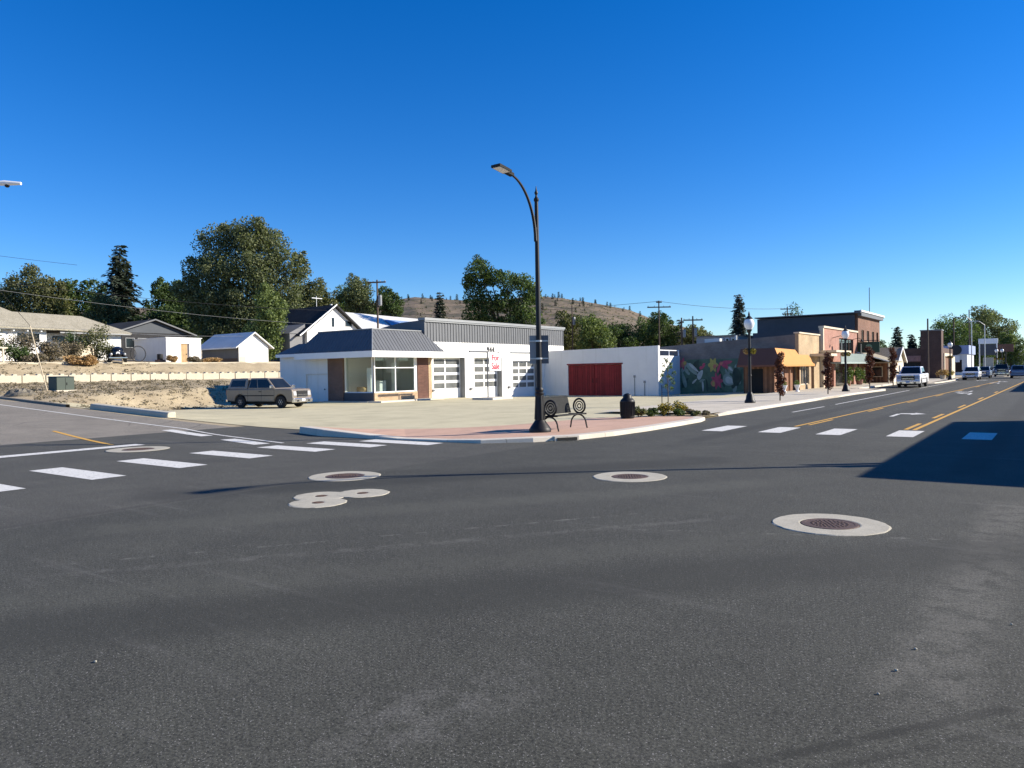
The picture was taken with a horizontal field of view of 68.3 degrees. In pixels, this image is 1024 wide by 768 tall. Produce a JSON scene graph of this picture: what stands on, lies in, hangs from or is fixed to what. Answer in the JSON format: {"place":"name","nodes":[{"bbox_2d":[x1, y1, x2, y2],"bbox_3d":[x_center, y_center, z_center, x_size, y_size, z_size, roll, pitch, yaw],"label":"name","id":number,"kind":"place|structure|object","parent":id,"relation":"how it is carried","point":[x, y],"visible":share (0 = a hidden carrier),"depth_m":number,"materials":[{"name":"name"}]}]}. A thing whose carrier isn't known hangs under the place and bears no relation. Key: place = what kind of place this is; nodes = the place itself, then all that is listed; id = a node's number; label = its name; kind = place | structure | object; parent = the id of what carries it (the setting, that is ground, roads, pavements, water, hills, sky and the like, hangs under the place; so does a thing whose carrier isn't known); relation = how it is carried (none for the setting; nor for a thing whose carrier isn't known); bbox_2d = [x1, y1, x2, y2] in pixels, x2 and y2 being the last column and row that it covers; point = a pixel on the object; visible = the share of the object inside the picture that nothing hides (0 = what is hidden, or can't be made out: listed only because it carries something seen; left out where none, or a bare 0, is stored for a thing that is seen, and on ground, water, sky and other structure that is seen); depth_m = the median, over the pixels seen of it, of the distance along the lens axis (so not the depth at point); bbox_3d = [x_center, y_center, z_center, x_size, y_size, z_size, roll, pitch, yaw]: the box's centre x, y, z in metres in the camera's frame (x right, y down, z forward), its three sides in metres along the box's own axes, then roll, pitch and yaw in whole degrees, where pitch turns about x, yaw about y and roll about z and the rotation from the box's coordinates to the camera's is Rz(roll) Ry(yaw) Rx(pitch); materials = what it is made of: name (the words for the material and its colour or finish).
{"place":"outdoors","nodes":[
{"label":"outdoors","id":0,"kind":"place"},
{"bbox_2d":[0,400,229,444],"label":"old side road","id":1,"kind":"structure","parent":0,"point":[19,425],"depth_m":31.07,"materials":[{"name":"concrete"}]},
{"bbox_2d":[0,426,559,530],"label":"side road","id":2,"kind":"structure","parent":0,"point":[42,498],"depth_m":17.84,"materials":[{"name":"grey asphalt"}]},
{"bbox_2d":[105,446,169,452],"bbox_3d":[-11.014,1.918,22.238,1.715,0.014,1.715,0,1,36],"label":"manhole","id":3,"kind":"object","parent":2,"relation":"on","point":[138,449],"visible":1,"depth_m":22.17,"materials":[{"name":"concrete"}]},
{"bbox_2d":[0,439,439,491],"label":"side crosswalk","id":4,"kind":"structure","parent":2,"relation":"on","point":[79,473],"depth_m":19.18,"materials":[{"name":"white paint"}]},
{"bbox_2d":[79,297,712,349],"bbox_3d":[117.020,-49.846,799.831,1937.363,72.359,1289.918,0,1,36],"label":"hill","id":5,"kind":"structure","parent":0,"point":[452,305],"depth_m":629.19,"materials":[{"name":"brown soil"}]},
{"bbox_2d":[374,296,713,345],"bbox_3d":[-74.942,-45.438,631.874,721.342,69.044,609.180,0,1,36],"label":"hillside brush","id":6,"kind":"object","parent":5,"relation":"on","point":[545,311],"visible":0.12,"depth_m":613.62,"materials":[{"name":"green plant"}]},
{"bbox_2d":[54,391,859,428],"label":"car park","id":7,"kind":"structure","parent":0,"point":[448,413],"depth_m":40.60,"materials":[{"name":"concrete"}]},
{"bbox_2d":[226,378,312,407],"bbox_3d":[-16.194,0.572,50.287,5.600,1.956,2.460,-1,1,22],"label":"suv","id":8,"kind":"object","parent":7,"relation":"on","point":[260,392],"visible":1,"depth_m":49.55,"materials":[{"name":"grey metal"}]},
{"bbox_2d":[472,396,512,399],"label":"concrete island","id":9,"kind":"structure","parent":7,"relation":"on","point":[488,398],"depth_m":57.63,"materials":[{"name":"white concrete"}]},
{"bbox_2d":[469,350,500,396],"bbox_3d":[-2.007,-0.616,57.918,0.110,3.860,3.920,0,1,36],"label":"for sale sign","id":10,"kind":"object","parent":9,"relation":"on","point":[494,361],"visible":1,"depth_m":58.53,"materials":[{"name":"wood"}]},
{"bbox_2d":[0,350,961,426],"bbox_3d":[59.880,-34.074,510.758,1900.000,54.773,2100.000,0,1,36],"label":"ground","id":11,"kind":"structure","parent":0,"point":[165,397],"depth_m":60.35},
{"bbox_2d":[0,343,32,361],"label":"shrub","id":12,"kind":"object","parent":11,"relation":"on","point":[10,352],"visible":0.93,"depth_m":67.89,"materials":[{"name":"green plant"}]},
{"bbox_2d":[3,388,36,396],"bbox_3d":[-30.124,0.834,46.280,1.930,1.168,1.710,0,1,36],"label":"gravel heap","id":13,"kind":"object","parent":11,"relation":"on","point":[16,392],"visible":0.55,"depth_m":45.80,"materials":[{"name":"grey gravel"}]},
{"bbox_2d":[2,331,38,361],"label":"shrub","id":14,"kind":"object","parent":11,"relation":"on","point":[25,340],"visible":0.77,"depth_m":69.83,"materials":[{"name":"green plant"}]},
{"bbox_2d":[0,396,69,406],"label":"side kerb","id":15,"kind":"structure","parent":11,"relation":"on","point":[38,402],"depth_m":41.50,"materials":[{"name":"concrete"}]},
{"bbox_2d":[0,263,80,315],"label":"round tree","id":16,"kind":"object","parent":11,"relation":"on","point":[19,303],"visible":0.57,"depth_m":122.85,"materials":[{"name":"green plant"}]},
{"bbox_2d":[36,338,64,361],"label":"shrub","id":17,"kind":"object","parent":11,"relation":"on","point":[49,351],"visible":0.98,"depth_m":70.50,"materials":[{"name":"green plant"}]},
{"bbox_2d":[48,376,73,391],"bbox_3d":[-30.875,0.072,51.732,1.200,1.204,1.440,-1,1,28],"label":"transformer cabinet","id":18,"kind":"object","parent":11,"relation":"on","point":[61,383],"visible":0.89,"depth_m":51.35,"materials":[{"name":"green metal"}]},
{"bbox_2d":[0,307,130,360],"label":"white house","id":19,"kind":"structure","parent":11,"relation":"on","point":[46,327],"depth_m":78.98,"materials":[{"name":"paint"}]},
{"bbox_2d":[57,339,83,360],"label":"shrub","id":20,"kind":"object","parent":11,"relation":"on","point":[74,350],"visible":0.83,"depth_m":72.42,"materials":[{"name":"green plant"}]},
{"bbox_2d":[45,278,107,316],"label":"dark tree","id":21,"kind":"object","parent":11,"relation":"on","point":[79,297],"visible":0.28,"depth_m":126.41,"materials":[{"name":"green plant"}]},
{"bbox_2d":[62,353,99,365],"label":"dry bush","id":22,"kind":"object","parent":11,"relation":"on","point":[89,359],"visible":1,"depth_m":69.76,"materials":[{"name":"beige plant"}]},
{"bbox_2d":[79,320,110,358],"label":"shrub","id":23,"kind":"object","parent":11,"relation":"on","point":[93,338],"visible":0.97,"depth_m":74.56,"materials":[{"name":"green plant"}]},
{"bbox_2d":[81,291,131,323],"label":"dark tree","id":24,"kind":"object","parent":11,"relation":"on","point":[115,314],"visible":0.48,"depth_m":112.96,"materials":[{"name":"green plant"}]},
{"bbox_2d":[107,346,127,361],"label":"vintage car","id":25,"kind":"object","parent":11,"relation":"on","point":[117,352],"visible":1,"depth_m":73.06,"materials":[{"name":"black paint"}]},
{"bbox_2d":[88,245,150,323],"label":"spruce tree","id":26,"kind":"object","parent":11,"relation":"on","point":[121,284],"visible":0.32,"depth_m":119.46,"materials":[{"name":"green plant"}]},
{"bbox_2d":[0,381,263,409],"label":"bank stones","id":27,"kind":"object","parent":11,"relation":"on","point":[126,391],"visible":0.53,"depth_m":54.16,"materials":[{"name":"beige stone"}]},
{"bbox_2d":[90,403,175,417],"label":"curb","id":28,"kind":"structure","parent":11,"relation":"on","point":[132,410],"depth_m":36.67,"materials":[{"name":"grey concrete"}]},
{"bbox_2d":[0,362,273,410],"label":"dry grass","id":29,"kind":"structure","parent":11,"relation":"on","point":[109,385],"depth_m":56.63,"materials":[{"name":"beige plant"}]},
{"bbox_2d":[0,362,279,382],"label":"block retaining wall","id":30,"kind":"structure","parent":11,"relation":"on","point":[28,378],"depth_m":71.99,"materials":[{"name":"concrete"}]},
{"bbox_2d":[106,319,196,358],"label":"slate sided house","id":31,"kind":"structure","parent":11,"relation":"on","point":[156,328],"depth_m":100.17,"materials":[{"name":"grey wood"}]},
{"bbox_2d":[141,276,187,320],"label":"dark tree","id":32,"kind":"object","parent":11,"relation":"on","point":[162,293],"visible":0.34,"depth_m":123.09,"materials":[{"name":"green plant"}]},
{"bbox_2d":[133,337,201,361],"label":"white shed","id":33,"kind":"structure","parent":11,"relation":"on","point":[182,349],"depth_m":83.31,"materials":[{"name":"paint"}]},
{"bbox_2d":[132,303,204,344],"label":"dark tree","id":34,"kind":"object","parent":11,"relation":"on","point":[175,319],"visible":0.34,"depth_m":117.00,"materials":[{"name":"green plant"}]},
{"bbox_2d":[201,332,273,361],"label":"metal roofed shed","id":35,"kind":"structure","parent":11,"relation":"on","point":[246,347],"depth_m":90.70,"materials":[{"name":"white paint"}]},
{"bbox_2d":[167,215,313,343],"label":"cottonwood tree","id":36,"kind":"object","parent":11,"relation":"on","point":[248,269],"visible":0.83,"depth_m":110.08,"materials":[{"name":"green plant"}]},
{"bbox_2d":[241,281,289,360],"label":"young elm tree","id":37,"kind":"object","parent":11,"relation":"on","point":[270,314],"visible":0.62,"depth_m":96.56,"materials":[{"name":"green plant"}]},
{"bbox_2d":[281,275,330,307],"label":"olive tree","id":38,"kind":"object","parent":11,"relation":"on","point":[307,298],"visible":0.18,"depth_m":155.59,"materials":[{"name":"green plant"}]},
{"bbox_2d":[254,296,361,361],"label":"gabled white house","id":39,"kind":"structure","parent":11,"relation":"on","point":[336,317],"depth_m":102.21,"materials":[{"name":"paint"}]},
{"bbox_2d":[308,288,342,306],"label":"olive tree","id":40,"kind":"object","parent":11,"relation":"on","point":[325,300],"visible":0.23,"depth_m":145.60,"materials":[{"name":"green plant"}]},
{"bbox_2d":[340,272,374,314],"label":"pale tree","id":41,"kind":"object","parent":11,"relation":"on","point":[360,301],"visible":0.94,"depth_m":148.85,"materials":[{"name":"green plant"}]},
{"bbox_2d":[345,312,418,328],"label":"long roofed barn","id":42,"kind":"structure","parent":11,"relation":"on","point":[364,321],"depth_m":118.55,"materials":[{"name":"white paint"}]},
{"bbox_2d":[373,285,404,316],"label":"dark tree","id":43,"kind":"object","parent":11,"relation":"on","point":[389,308],"visible":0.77,"depth_m":148.63,"materials":[{"name":"green plant"}]},
{"bbox_2d":[275,317,564,402],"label":"garage building","id":44,"kind":"structure","parent":11,"relation":"on","point":[424,358],"depth_m":61.64,"materials":[{"name":"white paint"}]},
{"bbox_2d":[307,374,327,401],"bbox_3d":[-15.394,0.473,59.819,2.530,2.490,0.160,0,1,36],"label":"side door","id":45,"kind":"structure","parent":44,"relation":"in","point":[317,383],"depth_m":59.80,"materials":[{"name":"white paint"}]},
{"bbox_2d":[345,357,415,392],"bbox_3d":[-10.210,-0.715,58.699,3.180,2.680,4.500,0,1,36],"label":"window frame","id":46,"kind":"structure","parent":44,"relation":"in","point":[394,367],"depth_m":57.78,"materials":[{"name":"white metal"}]},
{"bbox_2d":[433,358,465,397],"bbox_3d":[-5.414,-0.256,63.097,0.612,3.895,4.020,0,1,36],"label":"garage door","id":47,"kind":"structure","parent":44,"relation":"in","point":[449,373],"depth_m":63.72,"materials":[{"name":"white paint"}]},
{"bbox_2d":[474,358,502,396],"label":"garage door","id":48,"kind":"structure","parent":44,"relation":"in","point":[480,364],"depth_m":67.73,"materials":[{"name":"white paint"}]},
{"bbox_2d":[513,361,536,396],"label":"garage door","id":49,"kind":"structure","parent":44,"relation":"in","point":[524,373],"depth_m":72.20,"materials":[{"name":"white paint"}]},
{"bbox_2d":[433,292,448,318],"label":"fir","id":50,"kind":"object","parent":11,"relation":"on","point":[440,310],"visible":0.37,"depth_m":169.68,"materials":[{"name":"green plant"}]},
{"bbox_2d":[460,254,506,322],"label":"maple tree","id":51,"kind":"object","parent":11,"relation":"on","point":[480,301],"visible":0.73,"depth_m":118.71,"materials":[{"name":"green plant"}]},
{"bbox_2d":[299,416,704,443],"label":"corner kerb","id":52,"kind":"structure","parent":11,"relation":"on","point":[317,431],"depth_m":24.59,"materials":[{"name":"concrete"}]},
{"bbox_2d":[492,270,545,324],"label":"maple tree","id":53,"kind":"object","parent":11,"relation":"on","point":[517,313],"visible":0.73,"depth_m":117.67,"materials":[{"name":"green plant"}]},
{"bbox_2d":[555,310,581,349],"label":"green tree","id":54,"kind":"object","parent":11,"relation":"on","point":[565,321],"visible":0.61,"depth_m":134.42,"materials":[{"name":"green plant"}]},
{"bbox_2d":[574,314,616,349],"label":"green tree","id":55,"kind":"object","parent":11,"relation":"on","point":[592,330],"visible":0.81,"depth_m":128.18,"materials":[{"name":"green plant"}]},
{"bbox_2d":[545,346,679,395],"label":"storehouse","id":56,"kind":"structure","parent":11,"relation":"on","point":[632,371],"depth_m":70.51,"materials":[{"name":"white paint"}]},
{"bbox_2d":[569,365,594,395],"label":"door","id":57,"kind":"structure","parent":56,"relation":"in","point":[581,377],"depth_m":72.17,"materials":[{"name":"red wood"}]},
{"bbox_2d":[595,364,621,395],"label":"door","id":58,"kind":"structure","parent":56,"relation":"in","point":[608,378],"depth_m":70.50,"materials":[{"name":"red wood"}]},
{"bbox_2d":[607,321,642,347],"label":"green tree","id":59,"kind":"object","parent":11,"relation":"on","point":[621,333],"visible":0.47,"depth_m":150.32,"materials":[{"name":"green plant"}]},
{"bbox_2d":[629,316,664,345],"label":"green tree","id":60,"kind":"object","parent":11,"relation":"on","point":[642,328],"visible":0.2,"depth_m":159.58,"materials":[{"name":"green plant"}]},
{"bbox_2d":[644,311,679,346],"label":"green tree","id":61,"kind":"object","parent":11,"relation":"on","point":[669,338],"visible":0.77,"depth_m":150.41,"materials":[{"name":"green plant"}]},
{"bbox_2d":[675,324,712,344],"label":"green tree","id":62,"kind":"object","parent":11,"relation":"on","point":[687,339],"visible":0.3,"depth_m":148.53,"materials":[{"name":"green plant"}]},
{"bbox_2d":[727,294,747,334],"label":"blue spruce","id":63,"kind":"object","parent":11,"relation":"on","point":[738,327],"visible":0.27,"depth_m":109.84,"materials":[{"name":"green plant"}]},
{"bbox_2d":[660,332,836,393],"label":"mural store","id":64,"kind":"structure","parent":11,"relation":"on","point":[718,365],"depth_m":68.23,"materials":[{"name":"grey paint"}]},
{"bbox_2d":[751,369,762,392],"bbox_3d":[20.048,-0.130,61.656,0.960,2.200,0.050,0,1,36],"label":"porch side door","id":65,"kind":"structure","parent":64,"relation":"in","point":[757,374],"depth_m":61.64,"materials":[{"name":"black wood"}]},
{"bbox_2d":[753,326,867,387],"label":"pink brick store","id":66,"kind":"structure","parent":11,"relation":"on","point":[831,340],"depth_m":75.09,"materials":[{"name":"brick"}]},
{"bbox_2d":[754,288,884,367],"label":"tall brick building","id":67,"kind":"structure","parent":11,"relation":"on","point":[865,324],"depth_m":87.90,"materials":[{"name":"brick"}]},
{"bbox_2d":[712,378,958,415],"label":"street kerb","id":68,"kind":"structure","parent":11,"relation":"on","point":[729,412],"depth_m":44.86,"materials":[{"name":"concrete"}]},
{"bbox_2d":[857,347,907,382],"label":"gabled shop","id":69,"kind":"structure","parent":11,"relation":"on","point":[881,371],"depth_m":87.27,"materials":[{"name":"beige paint"}]},
{"bbox_2d":[858,340,879,352],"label":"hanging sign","id":70,"kind":"object","parent":69,"relation":"attached to","point":[875,345],"visible":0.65,"depth_m":83.53,"materials":[{"name":"green metal"}]},
{"bbox_2d":[903,329,954,377],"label":"brown brick building","id":71,"kind":"structure","parent":11,"relation":"on","point":[938,355],"depth_m":109.33,"materials":[{"name":"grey brick"}]},
{"bbox_2d":[918,313,983,364],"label":"street tree","id":72,"kind":"object","parent":11,"relation":"on","point":[962,328],"visible":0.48,"depth_m":194.50,"materials":[{"name":"green plant"}]},
{"bbox_2d":[943,345,974,374],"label":"blue shop","id":73,"kind":"structure","parent":11,"relation":"on","point":[962,354],"depth_m":144.91,"materials":[{"name":"white paint"}]},
{"bbox_2d":[966,334,997,366],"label":"street tree","id":74,"kind":"object","parent":11,"relation":"on","point":[975,338],"visible":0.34,"depth_m":180.84,"materials":[{"name":"green plant"}]},
{"bbox_2d":[978,338,997,366],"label":"gateway sign","id":75,"kind":"object","parent":11,"relation":"on","point":[990,345],"visible":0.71,"depth_m":159.14,"materials":[{"name":"white metal"}]},
{"bbox_2d":[966,305,1021,362],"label":"street tree","id":76,"kind":"object","parent":11,"relation":"on","point":[991,320],"visible":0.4,"depth_m":205.80,"materials":[{"name":"green plant"}]},
{"bbox_2d":[994,330,1023,368],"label":"street tree","id":77,"kind":"object","parent":11,"relation":"on","point":[1012,358],"visible":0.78,"depth_m":187.42,"materials":[{"name":"green plant"}]},
{"bbox_2d":[313,416,693,438],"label":"plaza paving","id":78,"kind":"structure","parent":0,"point":[578,426],"depth_m":26.57,"materials":[{"name":"pink concrete"}]},
{"bbox_2d":[491,163,550,432],"bbox_3d":[0.319,-2.562,23.973,0.740,8.309,2.567,0,1,36],"label":"street lamp","id":79,"kind":"object","parent":78,"relation":"on","point":[539,350],"visible":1,"depth_m":24.64,"materials":[{"name":"black metal"}]},
{"bbox_2d":[544,396,587,431],"bbox_3d":[1.756,0.985,25.584,0.802,1.113,1.809,0,1,38],"label":"park bench","id":80,"kind":"object","parent":78,"relation":"on","point":[556,405],"visible":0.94,"depth_m":25.87,"materials":[{"name":"black metal"}]},
{"bbox_2d":[620,393,634,417],"bbox_3d":[4.810,0.902,31.455,0.638,1.030,0.638,0,1,36],"label":"litter bin","id":81,"kind":"object","parent":78,"relation":"on","point":[627,405],"visible":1,"depth_m":31.22,"materials":[{"name":"black metal"}]},
{"bbox_2d":[635,414,710,416],"bbox_3d":[6.950,1.395,32.634,4.211,0.001,2.066,-1,1,-24],"label":"planting bed","id":82,"kind":"object","parent":78,"relation":"on","point":[688,415],"visible":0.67,"depth_m":33.03,"materials":[{"name":"brown soil"}]},
{"bbox_2d":[659,358,675,414],"bbox_3d":[6.890,0.147,33.284,0.738,2.644,0.825,0,1,36],"label":"young tree","id":83,"kind":"object","parent":82,"relation":"on","point":[668,376],"visible":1,"depth_m":33.27,"materials":[{"name":"green plant"}]},
{"bbox_2d":[0,372,1023,767],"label":"road","id":84,"kind":"structure","parent":0,"point":[556,604],"depth_m":6.61,"materials":[{"name":"grey asphalt"}]},
{"bbox_2d":[288,498,346,507],"bbox_3d":[-3.190,1.946,12.401,0.943,0.014,0.956,0,1,36],"label":"valve collar","id":85,"kind":"object","parent":84,"relation":"on","point":[315,503],"visible":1,"depth_m":12.31,"materials":[{"name":"concrete"}]},
{"bbox_2d":[293,492,343,499],"bbox_3d":[-3.301,1.936,13.068,0.944,0.014,0.961,0,1,36],"label":"valve collar","id":86,"kind":"object","parent":84,"relation":"on","point":[319,496],"visible":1,"depth_m":13.00,"materials":[{"name":"concrete"}]},
{"bbox_2d":[308,471,380,480],"bbox_3d":[-3.457,1.900,15.616,1.475,0.014,1.481,0,1,36],"label":"manhole","id":87,"kind":"object","parent":84,"relation":"on","point":[345,476],"visible":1,"depth_m":15.56,"materials":[{"name":"concrete"}]},
{"bbox_2d":[336,489,389,497],"bbox_3d":[-2.628,1.919,13.290,0.946,0.014,0.958,0,1,36],"label":"valve collar","id":88,"kind":"object","parent":84,"relation":"on","point":[360,493],"visible":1,"depth_m":13.24,"materials":[{"name":"concrete"}]},
{"bbox_2d":[0,380,1004,457],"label":"white road markings","id":89,"kind":"object","parent":84,"relation":"on","point":[232,440],"visible":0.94,"depth_m":25.16,"materials":[{"name":"paint"}]},
{"bbox_2d":[53,381,1022,444],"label":"yellow road markings","id":90,"kind":"object","parent":84,"relation":"on","point":[917,428],"visible":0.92,"depth_m":30.64,"materials":[{"name":"paint"}]},
{"bbox_2d":[593,472,666,481],"bbox_3d":[2.305,1.812,14.809,1.455,0.014,1.441,0,1,36],"label":"manhole","id":91,"kind":"object","parent":84,"relation":"on","point":[632,476],"visible":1,"depth_m":14.71,"materials":[{"name":"concrete"}]},
{"bbox_2d":[772,514,891,535],"bbox_3d":[4.217,1.855,10.021,1.456,0.014,1.458,0,1,36],"label":"manhole","id":92,"kind":"object","parent":84,"relation":"on","point":[832,524],"visible":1,"depth_m":9.93,"materials":[{"name":"concrete"}]},
{"bbox_2d":[702,426,996,439],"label":"crosswalk","id":93,"kind":"structure","parent":84,"relation":"on","point":[969,435],"depth_m":23.62,"materials":[{"name":"white paint"}]},
{"bbox_2d":[896,366,928,386],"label":"pickup truck","id":94,"kind":"object","parent":84,"relation":"on","point":[914,375],"visible":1,"depth_m":70.45,"materials":[{"name":"white paint"}]},
{"bbox_2d":[961,367,981,379],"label":"parked car","id":95,"kind":"object","parent":84,"relation":"on","point":[971,372],"visible":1,"depth_m":98.84,"materials":[{"name":"white paint"}]},
{"bbox_2d":[0,0,1023,349],"label":"sky","id":96,"kind":"structure","parent":0,"point":[816,155],"materials":[{"name":"blue"}]},
{"bbox_2d":[694,334,752,342],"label":"back building","id":97,"kind":"structure","parent":0,"point":[700,339],"depth_m":90.51,"materials":[{"name":"white paint"}]},
{"bbox_2d":[605,378,954,412],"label":"sidewalk","id":98,"kind":"structure","parent":0,"point":[721,404],"depth_m":47.27,"materials":[{"name":"concrete"}]},
{"bbox_2d":[743,312,755,402],"bbox_3d":[13.371,-1.514,42.478,0.791,5.150,0.585,0,1,36],"label":"pedestrian lamp","id":99,"kind":"object","parent":98,"relation":"on","point":[749,325],"visible":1,"depth_m":42.40,"materials":[{"name":"black metal"}]},
{"bbox_2d":[774,351,786,400],"bbox_3d":[15.883,-0.438,44.737,0.764,3.039,0.775,0,1,36],"label":"columnar tree","id":100,"kind":"object","parent":98,"relation":"on","point":[779,366],"visible":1,"depth_m":44.66,"materials":[{"name":"red plant"}]},
{"bbox_2d":[821,351,833,393],"bbox_3d":[22.693,-0.777,54.156,0.879,3.191,0.891,-1,1,-21],"label":"columnar tree","id":101,"kind":"object","parent":98,"relation":"on","point":[828,374],"visible":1,"depth_m":54.08,"materials":[{"name":"red plant"}]},
{"bbox_2d":[840,326,850,390],"bbox_3d":[26.058,-1.997,58.966,0.791,5.150,0.585,0,1,36],"label":"pedestrian lamp","id":102,"kind":"object","parent":98,"relation":"on","point":[845,336],"visible":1,"depth_m":58.90,"materials":[{"name":"black metal"}]},
{"bbox_2d":[864,346,874,387],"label":"columnar tree","id":103,"kind":"object","parent":98,"relation":"on","point":[869,370],"visible":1,"depth_m":67.18,"materials":[{"name":"red plant"}]},
{"bbox_2d":[887,346,897,385],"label":"columnar tree","id":104,"kind":"object","parent":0,"point":[892,367],"visible":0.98,"depth_m":76.25,"materials":[{"name":"red plant"}]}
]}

